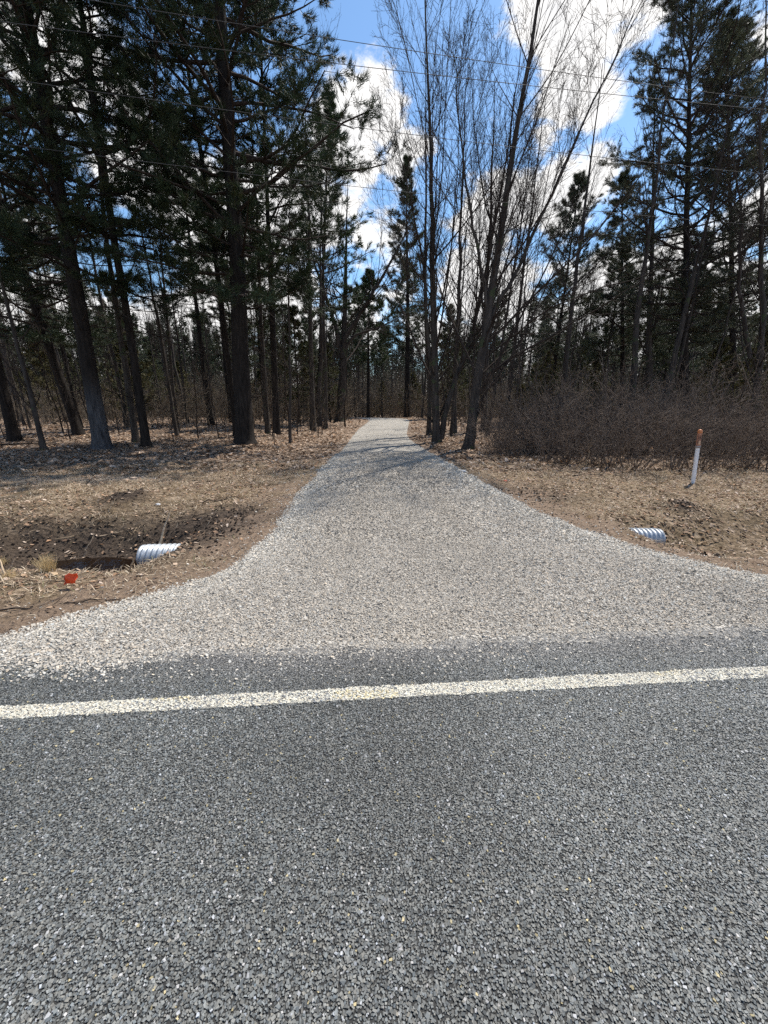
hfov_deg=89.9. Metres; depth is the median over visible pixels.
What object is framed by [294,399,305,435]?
sapling
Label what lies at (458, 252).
bare tree
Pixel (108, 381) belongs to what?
sapling
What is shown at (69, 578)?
marker flag
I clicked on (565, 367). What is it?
sapling
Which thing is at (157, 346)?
bare tree
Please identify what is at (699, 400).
leafless shrub
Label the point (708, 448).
leafless shrub
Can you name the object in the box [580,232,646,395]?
pine tree
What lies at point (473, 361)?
bare tree
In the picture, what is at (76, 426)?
pine tree
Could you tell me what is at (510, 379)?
bare tree
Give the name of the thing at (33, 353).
young pine
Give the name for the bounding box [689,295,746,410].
pine tree
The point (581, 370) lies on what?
young pine
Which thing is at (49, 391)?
sapling
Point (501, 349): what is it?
bare tree
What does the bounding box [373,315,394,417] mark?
bare tree
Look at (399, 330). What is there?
pine tree
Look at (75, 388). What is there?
sapling
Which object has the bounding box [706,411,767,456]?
leafless shrub
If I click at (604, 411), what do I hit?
leafless shrub
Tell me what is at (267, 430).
bare tree
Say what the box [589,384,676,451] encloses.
leafless shrub
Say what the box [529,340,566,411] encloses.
young pine
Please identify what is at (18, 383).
young pine
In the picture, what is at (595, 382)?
young pine
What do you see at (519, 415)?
leafless shrub
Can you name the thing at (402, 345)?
pine tree
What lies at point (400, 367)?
bare tree
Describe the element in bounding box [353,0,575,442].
bare tree
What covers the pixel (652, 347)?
bare tree
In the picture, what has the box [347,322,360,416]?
bare tree
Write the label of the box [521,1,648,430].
bare tree
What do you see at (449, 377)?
sapling
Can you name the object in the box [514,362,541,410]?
young pine
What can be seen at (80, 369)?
sapling
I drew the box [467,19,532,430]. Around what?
bare tree
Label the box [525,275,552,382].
bare tree
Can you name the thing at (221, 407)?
sapling
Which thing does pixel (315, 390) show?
sapling
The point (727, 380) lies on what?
sapling
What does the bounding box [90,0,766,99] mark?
overhead wire
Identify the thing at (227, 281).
bare tree
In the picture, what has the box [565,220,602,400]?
bare tree
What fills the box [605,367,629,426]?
sapling
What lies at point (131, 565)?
stake
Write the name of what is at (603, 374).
leafless shrub
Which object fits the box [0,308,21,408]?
bare tree
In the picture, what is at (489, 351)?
bare tree
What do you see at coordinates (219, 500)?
stick
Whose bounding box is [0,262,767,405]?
woods
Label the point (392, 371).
bare tree
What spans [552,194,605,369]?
bare tree
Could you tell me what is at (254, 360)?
bare tree
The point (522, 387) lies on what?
young pine
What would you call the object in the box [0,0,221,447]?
pine tree
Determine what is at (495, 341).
bare tree
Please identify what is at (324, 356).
tree
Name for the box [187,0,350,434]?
pine tree
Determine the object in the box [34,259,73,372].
bare tree
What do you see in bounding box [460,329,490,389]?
pine tree
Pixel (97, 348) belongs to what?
bare tree
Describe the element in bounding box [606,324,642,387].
pine tree
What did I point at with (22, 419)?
bare tree
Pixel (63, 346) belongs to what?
sapling
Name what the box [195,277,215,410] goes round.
bare tree
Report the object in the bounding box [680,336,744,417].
young pine
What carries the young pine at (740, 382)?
on the ground at (74, 529)
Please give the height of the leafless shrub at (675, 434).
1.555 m
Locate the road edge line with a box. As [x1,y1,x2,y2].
[0,666,767,718]
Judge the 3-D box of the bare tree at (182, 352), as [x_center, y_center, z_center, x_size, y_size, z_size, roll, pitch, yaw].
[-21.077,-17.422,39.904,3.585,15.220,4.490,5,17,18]
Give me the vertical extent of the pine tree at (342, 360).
18.556 m
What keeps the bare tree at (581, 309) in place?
on the ground at (74, 529)
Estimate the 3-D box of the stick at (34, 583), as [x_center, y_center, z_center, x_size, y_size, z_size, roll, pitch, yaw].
[-3.218,0.656,3.538,0.436,0.094,0.082,-7,18,-23]
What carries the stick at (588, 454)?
on the ground at (74, 529)
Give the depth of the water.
4.86 m
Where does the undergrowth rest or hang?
on the ground at (74, 529)
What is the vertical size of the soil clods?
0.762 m
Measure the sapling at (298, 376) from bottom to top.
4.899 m
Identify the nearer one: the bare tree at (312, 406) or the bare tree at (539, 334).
the bare tree at (312, 406)
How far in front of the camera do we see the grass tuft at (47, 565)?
3.86 m
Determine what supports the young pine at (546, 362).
on the ground at (74, 529)
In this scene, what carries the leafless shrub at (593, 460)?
on the ground at (74, 529)
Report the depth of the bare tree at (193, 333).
31.33 m
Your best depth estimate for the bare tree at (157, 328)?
38.25 m
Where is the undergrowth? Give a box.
[0,358,767,433]
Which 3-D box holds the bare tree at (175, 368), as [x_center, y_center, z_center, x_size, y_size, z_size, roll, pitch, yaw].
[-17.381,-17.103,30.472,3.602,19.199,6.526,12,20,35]
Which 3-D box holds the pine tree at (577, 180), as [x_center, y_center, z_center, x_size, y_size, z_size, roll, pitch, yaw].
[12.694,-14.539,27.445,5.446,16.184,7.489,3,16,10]
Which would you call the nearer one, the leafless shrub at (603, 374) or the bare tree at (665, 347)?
the leafless shrub at (603, 374)
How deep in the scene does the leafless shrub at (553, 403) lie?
12.87 m
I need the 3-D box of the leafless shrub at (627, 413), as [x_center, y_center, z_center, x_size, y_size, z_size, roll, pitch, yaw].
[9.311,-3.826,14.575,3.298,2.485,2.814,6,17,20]
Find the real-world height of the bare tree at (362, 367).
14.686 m
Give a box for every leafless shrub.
[451,357,570,448]
[453,404,531,457]
[468,394,560,458]
[478,395,529,442]
[479,410,536,445]
[479,412,530,453]
[487,354,627,452]
[490,351,610,452]
[496,400,543,449]
[501,353,627,448]
[502,371,599,462]
[504,359,603,437]
[509,389,623,464]
[512,421,557,455]
[516,374,669,458]
[522,361,625,439]
[540,424,641,466]
[543,355,695,458]
[545,379,632,443]
[551,405,629,453]
[552,365,699,468]
[553,378,657,447]
[562,341,752,455]
[578,370,757,470]
[580,360,765,455]
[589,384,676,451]
[589,395,654,447]
[590,385,678,441]
[607,360,711,442]
[612,357,751,471]
[615,337,767,458]
[625,405,722,454]
[639,345,760,453]
[643,365,767,436]
[647,414,732,448]
[651,376,767,470]
[668,408,767,468]
[686,338,767,456]
[687,362,767,457]
[704,391,767,469]
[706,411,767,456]
[714,383,767,469]
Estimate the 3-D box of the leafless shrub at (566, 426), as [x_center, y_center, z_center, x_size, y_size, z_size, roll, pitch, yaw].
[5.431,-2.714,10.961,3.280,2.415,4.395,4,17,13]
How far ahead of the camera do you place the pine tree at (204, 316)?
26.22 m
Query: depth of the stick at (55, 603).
3.13 m
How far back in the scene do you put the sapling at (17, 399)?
20.08 m
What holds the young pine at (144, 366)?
on the ground at (74, 529)
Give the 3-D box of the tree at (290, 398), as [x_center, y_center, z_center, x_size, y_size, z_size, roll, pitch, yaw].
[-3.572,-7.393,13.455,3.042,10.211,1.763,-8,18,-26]
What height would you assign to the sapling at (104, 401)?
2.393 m
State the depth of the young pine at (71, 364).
42.84 m
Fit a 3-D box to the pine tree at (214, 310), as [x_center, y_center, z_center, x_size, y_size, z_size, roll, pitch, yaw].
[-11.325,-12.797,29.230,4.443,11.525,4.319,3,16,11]
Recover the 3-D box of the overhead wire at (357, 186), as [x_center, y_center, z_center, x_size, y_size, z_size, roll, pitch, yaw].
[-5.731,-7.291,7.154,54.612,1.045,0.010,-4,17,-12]
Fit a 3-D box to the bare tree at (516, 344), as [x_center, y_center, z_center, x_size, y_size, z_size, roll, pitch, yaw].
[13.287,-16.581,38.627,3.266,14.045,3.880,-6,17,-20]
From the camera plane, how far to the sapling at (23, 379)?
18.12 m
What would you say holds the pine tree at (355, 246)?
on the ground at (74, 529)
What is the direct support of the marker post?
on the ground at (74, 529)
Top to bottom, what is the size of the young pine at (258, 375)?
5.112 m
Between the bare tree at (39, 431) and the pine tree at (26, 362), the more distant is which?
the pine tree at (26, 362)
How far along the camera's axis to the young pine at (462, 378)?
32.99 m
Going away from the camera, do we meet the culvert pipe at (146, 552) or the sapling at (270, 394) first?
the culvert pipe at (146, 552)
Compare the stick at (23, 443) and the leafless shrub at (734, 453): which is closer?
the leafless shrub at (734, 453)
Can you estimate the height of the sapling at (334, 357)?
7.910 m
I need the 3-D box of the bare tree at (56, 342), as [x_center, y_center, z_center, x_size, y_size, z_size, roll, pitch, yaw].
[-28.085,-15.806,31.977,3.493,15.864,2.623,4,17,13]
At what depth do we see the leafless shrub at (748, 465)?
9.13 m
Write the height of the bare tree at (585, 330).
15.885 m
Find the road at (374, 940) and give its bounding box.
[0,630,767,1023]
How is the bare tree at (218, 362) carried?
on the ground at (74, 529)
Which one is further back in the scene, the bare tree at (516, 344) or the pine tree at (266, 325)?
the bare tree at (516, 344)
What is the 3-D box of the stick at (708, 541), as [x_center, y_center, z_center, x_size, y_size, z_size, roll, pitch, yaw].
[4.601,0.392,5.421,0.459,0.110,0.042,-4,17,-13]
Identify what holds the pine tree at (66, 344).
on the ground at (74, 529)
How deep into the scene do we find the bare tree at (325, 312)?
32.32 m
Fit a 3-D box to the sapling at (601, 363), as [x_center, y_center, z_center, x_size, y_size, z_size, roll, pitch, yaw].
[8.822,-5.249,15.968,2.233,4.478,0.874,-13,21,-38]
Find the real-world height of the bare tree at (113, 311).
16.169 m
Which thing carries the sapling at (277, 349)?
on the ground at (74, 529)
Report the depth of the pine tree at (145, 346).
50.05 m
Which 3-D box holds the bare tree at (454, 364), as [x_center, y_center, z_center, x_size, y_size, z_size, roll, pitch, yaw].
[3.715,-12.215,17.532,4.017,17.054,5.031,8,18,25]
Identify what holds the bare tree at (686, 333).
on the ground at (74, 529)
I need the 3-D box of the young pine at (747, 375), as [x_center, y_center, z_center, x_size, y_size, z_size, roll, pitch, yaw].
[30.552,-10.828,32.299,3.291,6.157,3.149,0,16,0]
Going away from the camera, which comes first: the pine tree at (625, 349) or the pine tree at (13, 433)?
the pine tree at (13, 433)
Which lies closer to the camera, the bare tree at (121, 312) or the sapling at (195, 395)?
the sapling at (195, 395)
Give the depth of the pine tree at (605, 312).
24.48 m
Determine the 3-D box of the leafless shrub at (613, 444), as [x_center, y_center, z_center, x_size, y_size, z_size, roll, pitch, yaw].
[5.420,-2.229,9.034,3.097,2.478,2.642,-8,18,-26]
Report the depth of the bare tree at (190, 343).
55.43 m
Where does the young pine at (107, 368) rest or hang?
on the ground at (74, 529)
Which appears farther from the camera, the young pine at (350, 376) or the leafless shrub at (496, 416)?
the young pine at (350, 376)
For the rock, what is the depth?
3.75 m
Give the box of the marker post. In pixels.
[691,429,702,483]
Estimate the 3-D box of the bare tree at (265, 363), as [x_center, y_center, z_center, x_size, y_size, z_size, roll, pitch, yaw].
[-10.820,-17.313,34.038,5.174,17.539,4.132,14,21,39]
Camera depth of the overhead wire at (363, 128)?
7.61 m
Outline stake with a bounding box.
[128,557,134,571]
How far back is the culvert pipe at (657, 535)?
5.00 m
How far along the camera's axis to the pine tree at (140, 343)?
45.15 m
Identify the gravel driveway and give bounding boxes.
[0,418,767,669]
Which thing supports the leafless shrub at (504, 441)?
on the ground at (74, 529)
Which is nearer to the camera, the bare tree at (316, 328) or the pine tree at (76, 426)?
the pine tree at (76, 426)
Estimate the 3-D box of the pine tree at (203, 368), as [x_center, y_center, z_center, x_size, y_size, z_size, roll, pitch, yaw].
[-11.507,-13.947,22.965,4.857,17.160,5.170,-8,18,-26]
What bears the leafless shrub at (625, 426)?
on the ground at (74, 529)
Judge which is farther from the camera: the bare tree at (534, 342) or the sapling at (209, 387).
the bare tree at (534, 342)
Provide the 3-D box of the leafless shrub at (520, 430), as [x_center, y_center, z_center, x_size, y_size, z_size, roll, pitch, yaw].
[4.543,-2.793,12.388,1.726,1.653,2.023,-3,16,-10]
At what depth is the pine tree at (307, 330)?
44.71 m
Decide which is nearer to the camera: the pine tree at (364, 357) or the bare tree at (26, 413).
the bare tree at (26, 413)
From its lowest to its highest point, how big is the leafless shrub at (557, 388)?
2.909 m
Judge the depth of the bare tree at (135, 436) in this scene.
14.41 m
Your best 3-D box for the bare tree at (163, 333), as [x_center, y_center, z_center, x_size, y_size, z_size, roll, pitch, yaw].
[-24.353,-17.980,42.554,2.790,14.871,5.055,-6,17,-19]
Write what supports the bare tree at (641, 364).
on the ground at (74, 529)
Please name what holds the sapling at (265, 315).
on the ground at (74, 529)
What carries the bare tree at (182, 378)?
on the ground at (74, 529)
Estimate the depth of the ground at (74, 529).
5.95 m
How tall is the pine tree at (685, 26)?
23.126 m
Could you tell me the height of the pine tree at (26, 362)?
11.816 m
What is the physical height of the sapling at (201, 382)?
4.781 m
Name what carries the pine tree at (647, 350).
on the ground at (74, 529)
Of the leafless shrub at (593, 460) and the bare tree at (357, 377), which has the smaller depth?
the leafless shrub at (593, 460)
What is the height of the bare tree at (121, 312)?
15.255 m
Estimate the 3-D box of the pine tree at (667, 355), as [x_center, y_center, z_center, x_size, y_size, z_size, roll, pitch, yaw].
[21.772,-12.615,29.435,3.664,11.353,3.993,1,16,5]
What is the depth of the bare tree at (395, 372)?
58.60 m
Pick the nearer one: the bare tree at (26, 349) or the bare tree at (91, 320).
the bare tree at (26, 349)
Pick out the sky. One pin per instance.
(358, 21)
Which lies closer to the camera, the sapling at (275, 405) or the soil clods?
the soil clods
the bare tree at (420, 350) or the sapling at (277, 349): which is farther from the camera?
the bare tree at (420, 350)
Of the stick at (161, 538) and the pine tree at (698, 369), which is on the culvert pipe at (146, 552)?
the stick at (161, 538)
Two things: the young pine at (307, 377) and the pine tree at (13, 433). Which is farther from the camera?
the young pine at (307, 377)
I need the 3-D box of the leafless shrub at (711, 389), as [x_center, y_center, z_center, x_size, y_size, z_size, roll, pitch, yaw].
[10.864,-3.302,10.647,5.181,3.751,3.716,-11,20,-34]
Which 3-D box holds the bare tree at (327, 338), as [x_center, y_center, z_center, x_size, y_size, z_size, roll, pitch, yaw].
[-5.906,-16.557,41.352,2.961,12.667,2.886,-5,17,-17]
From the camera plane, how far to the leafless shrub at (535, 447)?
11.69 m
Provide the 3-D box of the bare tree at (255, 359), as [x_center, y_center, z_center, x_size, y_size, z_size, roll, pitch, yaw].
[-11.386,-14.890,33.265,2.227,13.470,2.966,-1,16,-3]
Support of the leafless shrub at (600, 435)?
on the ground at (74, 529)
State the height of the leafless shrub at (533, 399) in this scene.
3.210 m
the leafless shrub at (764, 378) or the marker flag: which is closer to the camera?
the marker flag
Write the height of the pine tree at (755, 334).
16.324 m
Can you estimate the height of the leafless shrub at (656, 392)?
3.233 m
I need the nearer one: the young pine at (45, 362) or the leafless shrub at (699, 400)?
the leafless shrub at (699, 400)
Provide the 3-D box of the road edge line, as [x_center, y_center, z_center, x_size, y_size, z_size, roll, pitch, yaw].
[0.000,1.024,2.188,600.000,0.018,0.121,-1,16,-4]
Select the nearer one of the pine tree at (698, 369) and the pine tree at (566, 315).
the pine tree at (698, 369)
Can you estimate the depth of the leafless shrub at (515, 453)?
10.92 m
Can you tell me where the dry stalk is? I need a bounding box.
[0,560,4,573]
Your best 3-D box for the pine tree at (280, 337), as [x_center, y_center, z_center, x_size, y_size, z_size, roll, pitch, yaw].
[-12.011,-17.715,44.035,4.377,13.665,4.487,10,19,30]
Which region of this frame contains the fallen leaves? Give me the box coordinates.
[0,416,767,607]
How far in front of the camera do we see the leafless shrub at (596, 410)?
12.13 m
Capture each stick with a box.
[0,440,55,445]
[0,588,120,610]
[5,580,62,585]
[159,512,169,543]
[202,495,238,503]
[585,439,591,466]
[697,536,720,544]
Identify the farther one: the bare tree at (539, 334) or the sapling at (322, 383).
the bare tree at (539, 334)
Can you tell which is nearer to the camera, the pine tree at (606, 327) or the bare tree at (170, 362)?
the bare tree at (170, 362)
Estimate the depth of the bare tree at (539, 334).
36.67 m
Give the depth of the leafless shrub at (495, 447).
11.81 m
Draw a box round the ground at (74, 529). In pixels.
[0,412,767,636]
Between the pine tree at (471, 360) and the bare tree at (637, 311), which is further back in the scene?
the pine tree at (471, 360)
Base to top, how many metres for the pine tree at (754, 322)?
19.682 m
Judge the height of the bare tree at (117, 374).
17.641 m
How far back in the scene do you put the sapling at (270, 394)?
15.67 m
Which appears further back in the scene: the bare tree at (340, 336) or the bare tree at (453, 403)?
the bare tree at (340, 336)
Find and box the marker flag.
[64,573,77,588]
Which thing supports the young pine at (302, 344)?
on the ground at (74, 529)
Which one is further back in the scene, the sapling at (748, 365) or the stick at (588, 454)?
the sapling at (748, 365)
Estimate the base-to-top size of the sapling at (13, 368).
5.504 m
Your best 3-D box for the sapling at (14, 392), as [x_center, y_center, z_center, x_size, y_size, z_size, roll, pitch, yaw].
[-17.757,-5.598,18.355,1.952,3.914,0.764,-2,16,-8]
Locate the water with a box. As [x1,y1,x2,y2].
[53,557,136,571]
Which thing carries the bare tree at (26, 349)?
on the ground at (74, 529)
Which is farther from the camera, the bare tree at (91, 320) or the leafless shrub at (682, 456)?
the bare tree at (91, 320)
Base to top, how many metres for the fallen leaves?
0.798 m
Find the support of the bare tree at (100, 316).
on the ground at (74, 529)
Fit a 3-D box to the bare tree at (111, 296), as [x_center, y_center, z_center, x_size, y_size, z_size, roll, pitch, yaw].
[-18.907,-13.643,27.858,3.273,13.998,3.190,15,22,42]
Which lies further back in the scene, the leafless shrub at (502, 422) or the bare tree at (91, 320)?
the bare tree at (91, 320)
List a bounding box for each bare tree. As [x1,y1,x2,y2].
[0,213,62,449]
[0,247,48,421]
[0,290,21,422]
[0,294,31,428]
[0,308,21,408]
[1,165,63,420]
[1,245,26,425]
[22,267,68,422]
[26,10,185,441]
[29,272,65,379]
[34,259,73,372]
[46,70,129,427]
[46,273,82,395]
[76,49,196,435]
[79,170,137,420]
[81,255,128,417]
[84,288,115,417]
[86,254,107,385]
[96,238,129,358]
[100,241,148,373]
[123,160,190,418]
[130,118,189,430]
[130,208,189,423]
[135,269,166,417]
[136,249,171,413]
[138,260,173,413]
[147,293,186,380]
[151,275,171,366]
[152,312,186,371]
[154,266,203,411]
[170,267,214,418]
[176,307,196,387]
[189,325,212,382]
[193,19,284,433]
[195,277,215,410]
[200,186,250,344]
[206,85,265,428]
[211,323,223,400]
[246,257,267,419]
[247,304,257,418]
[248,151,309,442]
[251,223,279,416]
[258,9,350,431]
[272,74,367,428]
[275,267,300,392]
[275,269,289,418]
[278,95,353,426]
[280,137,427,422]
[303,269,331,356]
[305,243,341,371]
[316,300,340,375]
[329,272,366,416]
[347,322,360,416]
[349,291,375,416]
[349,343,361,411]
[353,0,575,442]
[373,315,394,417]
[377,292,404,416]
[381,0,474,434]
[384,0,767,449]
[384,333,405,414]
[388,346,398,390]
[390,330,404,415]
[403,299,421,411]
[412,0,509,433]
[413,285,430,400]
[415,241,442,417]
[437,124,495,436]
[437,149,483,361]
[454,224,481,417]
[461,150,520,404]
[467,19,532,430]
[470,235,516,414]
[476,300,506,385]
[485,47,557,432]
[496,42,581,425]
[501,282,534,397]
[508,183,568,423]
[509,189,556,415]
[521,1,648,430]
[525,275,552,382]
[528,277,558,396]
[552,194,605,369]
[552,230,602,421]
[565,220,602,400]
[566,249,597,405]
[576,221,610,393]
[577,284,598,385]
[581,253,616,373]
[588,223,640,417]
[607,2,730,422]
[614,0,726,427]
[625,200,692,418]
[631,280,667,401]
[632,248,675,404]
[647,2,767,433]
[653,255,676,413]
[656,0,767,429]
[664,40,767,421]
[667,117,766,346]
[671,299,698,387]
[697,174,767,428]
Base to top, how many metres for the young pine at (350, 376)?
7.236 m
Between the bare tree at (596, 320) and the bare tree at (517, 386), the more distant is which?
the bare tree at (596, 320)
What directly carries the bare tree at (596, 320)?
on the ground at (74, 529)
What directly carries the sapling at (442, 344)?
on the ground at (74, 529)
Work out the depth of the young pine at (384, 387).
49.94 m
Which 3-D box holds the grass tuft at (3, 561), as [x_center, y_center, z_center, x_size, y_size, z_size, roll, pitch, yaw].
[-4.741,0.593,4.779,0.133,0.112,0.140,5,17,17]
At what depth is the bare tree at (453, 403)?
16.13 m
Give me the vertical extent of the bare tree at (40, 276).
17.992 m
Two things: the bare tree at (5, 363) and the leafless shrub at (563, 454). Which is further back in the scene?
the bare tree at (5, 363)
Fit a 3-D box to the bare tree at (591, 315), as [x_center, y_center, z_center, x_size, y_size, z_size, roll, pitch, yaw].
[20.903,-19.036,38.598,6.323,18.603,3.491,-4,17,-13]
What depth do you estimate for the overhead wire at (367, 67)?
7.02 m
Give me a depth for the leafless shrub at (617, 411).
10.68 m
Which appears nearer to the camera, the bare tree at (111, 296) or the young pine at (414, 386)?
the bare tree at (111, 296)
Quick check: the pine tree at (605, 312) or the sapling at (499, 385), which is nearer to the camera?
the sapling at (499, 385)
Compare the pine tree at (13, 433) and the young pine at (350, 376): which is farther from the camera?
the young pine at (350, 376)
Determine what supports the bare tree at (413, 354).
on the ground at (74, 529)
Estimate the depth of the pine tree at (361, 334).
55.52 m
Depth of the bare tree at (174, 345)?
53.67 m
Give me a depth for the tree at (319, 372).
22.56 m
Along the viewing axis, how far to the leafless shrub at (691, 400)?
11.77 m
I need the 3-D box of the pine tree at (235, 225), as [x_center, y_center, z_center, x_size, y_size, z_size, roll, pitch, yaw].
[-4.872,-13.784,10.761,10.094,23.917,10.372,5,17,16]
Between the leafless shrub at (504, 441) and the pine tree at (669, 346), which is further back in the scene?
the pine tree at (669, 346)
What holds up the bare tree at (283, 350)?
on the ground at (74, 529)
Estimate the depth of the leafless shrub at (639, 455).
8.81 m
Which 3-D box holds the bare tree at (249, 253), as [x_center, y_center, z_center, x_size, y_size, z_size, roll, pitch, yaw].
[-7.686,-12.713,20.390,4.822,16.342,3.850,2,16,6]
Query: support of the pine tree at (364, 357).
on the ground at (74, 529)
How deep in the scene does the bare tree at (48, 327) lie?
27.15 m
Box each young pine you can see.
[9,370,32,414]
[15,333,65,422]
[32,350,66,411]
[64,352,85,407]
[91,304,141,412]
[102,332,156,422]
[102,387,116,416]
[141,349,175,417]
[169,361,200,409]
[251,368,271,411]
[266,341,294,406]
[268,305,323,423]
[292,366,321,418]
[296,340,328,405]
[314,342,338,421]
[347,371,355,407]
[374,381,392,415]
[397,372,421,412]
[438,303,471,399]
[440,369,468,411]
[457,367,467,394]
[509,384,530,416]
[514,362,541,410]
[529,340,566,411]
[530,350,567,419]
[567,340,592,410]
[574,373,612,421]
[577,362,610,405]
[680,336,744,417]
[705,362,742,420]
[723,327,767,414]
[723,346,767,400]
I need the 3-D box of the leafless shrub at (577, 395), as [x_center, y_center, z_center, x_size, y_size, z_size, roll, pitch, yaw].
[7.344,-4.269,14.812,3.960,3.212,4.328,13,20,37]
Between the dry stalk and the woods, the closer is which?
the dry stalk
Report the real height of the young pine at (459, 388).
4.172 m
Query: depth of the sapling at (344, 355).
23.43 m
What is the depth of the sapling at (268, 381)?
20.52 m
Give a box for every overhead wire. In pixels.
[0,21,767,109]
[0,77,767,174]
[0,143,767,225]
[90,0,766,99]
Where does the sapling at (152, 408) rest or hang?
on the ground at (74, 529)
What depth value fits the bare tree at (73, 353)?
40.80 m
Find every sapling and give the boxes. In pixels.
[0,298,63,432]
[0,341,38,410]
[0,347,23,400]
[1,353,27,432]
[3,367,28,430]
[16,308,75,439]
[33,326,88,419]
[37,313,64,387]
[59,364,80,416]
[61,336,111,392]
[97,347,114,422]
[97,347,119,432]
[100,386,110,419]
[145,392,161,428]
[154,359,178,441]
[172,326,201,437]
[189,340,231,438]
[191,347,209,425]
[200,398,211,426]
[214,390,229,430]
[252,353,285,439]
[255,346,293,420]
[257,256,332,435]
[260,372,286,444]
[263,319,286,386]
[290,329,314,434]
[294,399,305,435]
[297,339,327,436]
[299,361,315,425]
[307,338,337,433]
[317,284,358,426]
[318,324,338,393]
[347,356,365,416]
[421,279,454,401]
[442,334,471,425]
[483,352,517,429]
[540,341,566,429]
[557,344,575,399]
[587,329,616,436]
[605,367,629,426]
[629,356,659,397]
[715,353,741,422]
[718,361,750,410]
[731,328,767,416]
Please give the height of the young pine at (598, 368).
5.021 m
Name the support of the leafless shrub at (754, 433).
on the ground at (74, 529)
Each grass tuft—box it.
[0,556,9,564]
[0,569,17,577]
[32,552,58,572]
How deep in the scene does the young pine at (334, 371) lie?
28.73 m
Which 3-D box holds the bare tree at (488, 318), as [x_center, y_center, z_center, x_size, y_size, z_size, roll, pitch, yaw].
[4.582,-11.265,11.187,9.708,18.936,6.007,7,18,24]
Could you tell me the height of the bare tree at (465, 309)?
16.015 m
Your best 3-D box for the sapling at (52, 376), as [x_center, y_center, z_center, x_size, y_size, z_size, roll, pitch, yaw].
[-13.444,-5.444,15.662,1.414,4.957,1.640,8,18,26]
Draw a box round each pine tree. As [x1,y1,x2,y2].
[0,0,153,435]
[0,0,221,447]
[0,0,240,449]
[0,57,116,441]
[0,322,35,403]
[1,177,105,427]
[43,0,410,444]
[92,284,144,394]
[109,0,290,435]
[131,313,161,395]
[138,336,163,414]
[142,103,223,424]
[182,163,257,422]
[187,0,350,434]
[205,264,267,404]
[217,196,284,421]
[256,296,292,372]
[272,90,384,422]
[292,301,318,379]
[338,267,399,417]
[347,284,374,416]
[376,154,445,417]
[382,260,424,364]
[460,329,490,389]
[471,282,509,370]
[522,169,608,402]
[531,269,580,351]
[576,166,681,415]
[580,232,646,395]
[585,0,767,427]
[598,266,653,417]
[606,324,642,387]
[643,266,697,417]
[657,15,767,420]
[657,234,719,411]
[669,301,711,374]
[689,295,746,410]
[748,300,767,371]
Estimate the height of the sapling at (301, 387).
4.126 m
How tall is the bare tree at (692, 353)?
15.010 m
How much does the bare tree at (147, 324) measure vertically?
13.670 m
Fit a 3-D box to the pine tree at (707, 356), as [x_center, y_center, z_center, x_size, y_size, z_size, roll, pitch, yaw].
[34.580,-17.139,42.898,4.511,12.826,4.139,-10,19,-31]
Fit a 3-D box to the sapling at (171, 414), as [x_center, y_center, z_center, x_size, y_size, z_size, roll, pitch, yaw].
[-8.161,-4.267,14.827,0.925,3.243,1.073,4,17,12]
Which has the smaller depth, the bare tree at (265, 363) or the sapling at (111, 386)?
the sapling at (111, 386)
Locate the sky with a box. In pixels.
[0,0,767,391]
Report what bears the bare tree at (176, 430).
on the ground at (74, 529)
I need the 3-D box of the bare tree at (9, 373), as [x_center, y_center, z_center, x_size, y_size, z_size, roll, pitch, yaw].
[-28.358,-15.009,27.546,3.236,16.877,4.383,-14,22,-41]
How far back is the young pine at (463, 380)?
46.50 m
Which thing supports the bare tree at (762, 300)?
on the ground at (74, 529)
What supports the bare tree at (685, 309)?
on the ground at (74, 529)
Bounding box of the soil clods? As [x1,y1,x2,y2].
[0,471,767,632]
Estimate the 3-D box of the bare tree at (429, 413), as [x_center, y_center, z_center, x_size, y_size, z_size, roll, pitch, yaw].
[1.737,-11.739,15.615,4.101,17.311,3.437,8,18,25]
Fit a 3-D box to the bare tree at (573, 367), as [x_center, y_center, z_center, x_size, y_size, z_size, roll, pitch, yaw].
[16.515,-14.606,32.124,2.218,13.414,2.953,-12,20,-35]
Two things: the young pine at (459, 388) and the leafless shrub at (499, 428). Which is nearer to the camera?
the leafless shrub at (499, 428)
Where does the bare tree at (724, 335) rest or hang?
on the ground at (74, 529)
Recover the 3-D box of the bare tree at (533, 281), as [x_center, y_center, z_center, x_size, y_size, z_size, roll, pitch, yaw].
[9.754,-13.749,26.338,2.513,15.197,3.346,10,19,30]
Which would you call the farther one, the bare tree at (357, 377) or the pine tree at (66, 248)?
the bare tree at (357, 377)
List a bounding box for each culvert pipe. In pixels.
[136,543,180,565]
[629,528,665,545]
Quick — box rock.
[48,572,57,576]
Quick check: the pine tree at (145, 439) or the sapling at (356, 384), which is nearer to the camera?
the pine tree at (145, 439)

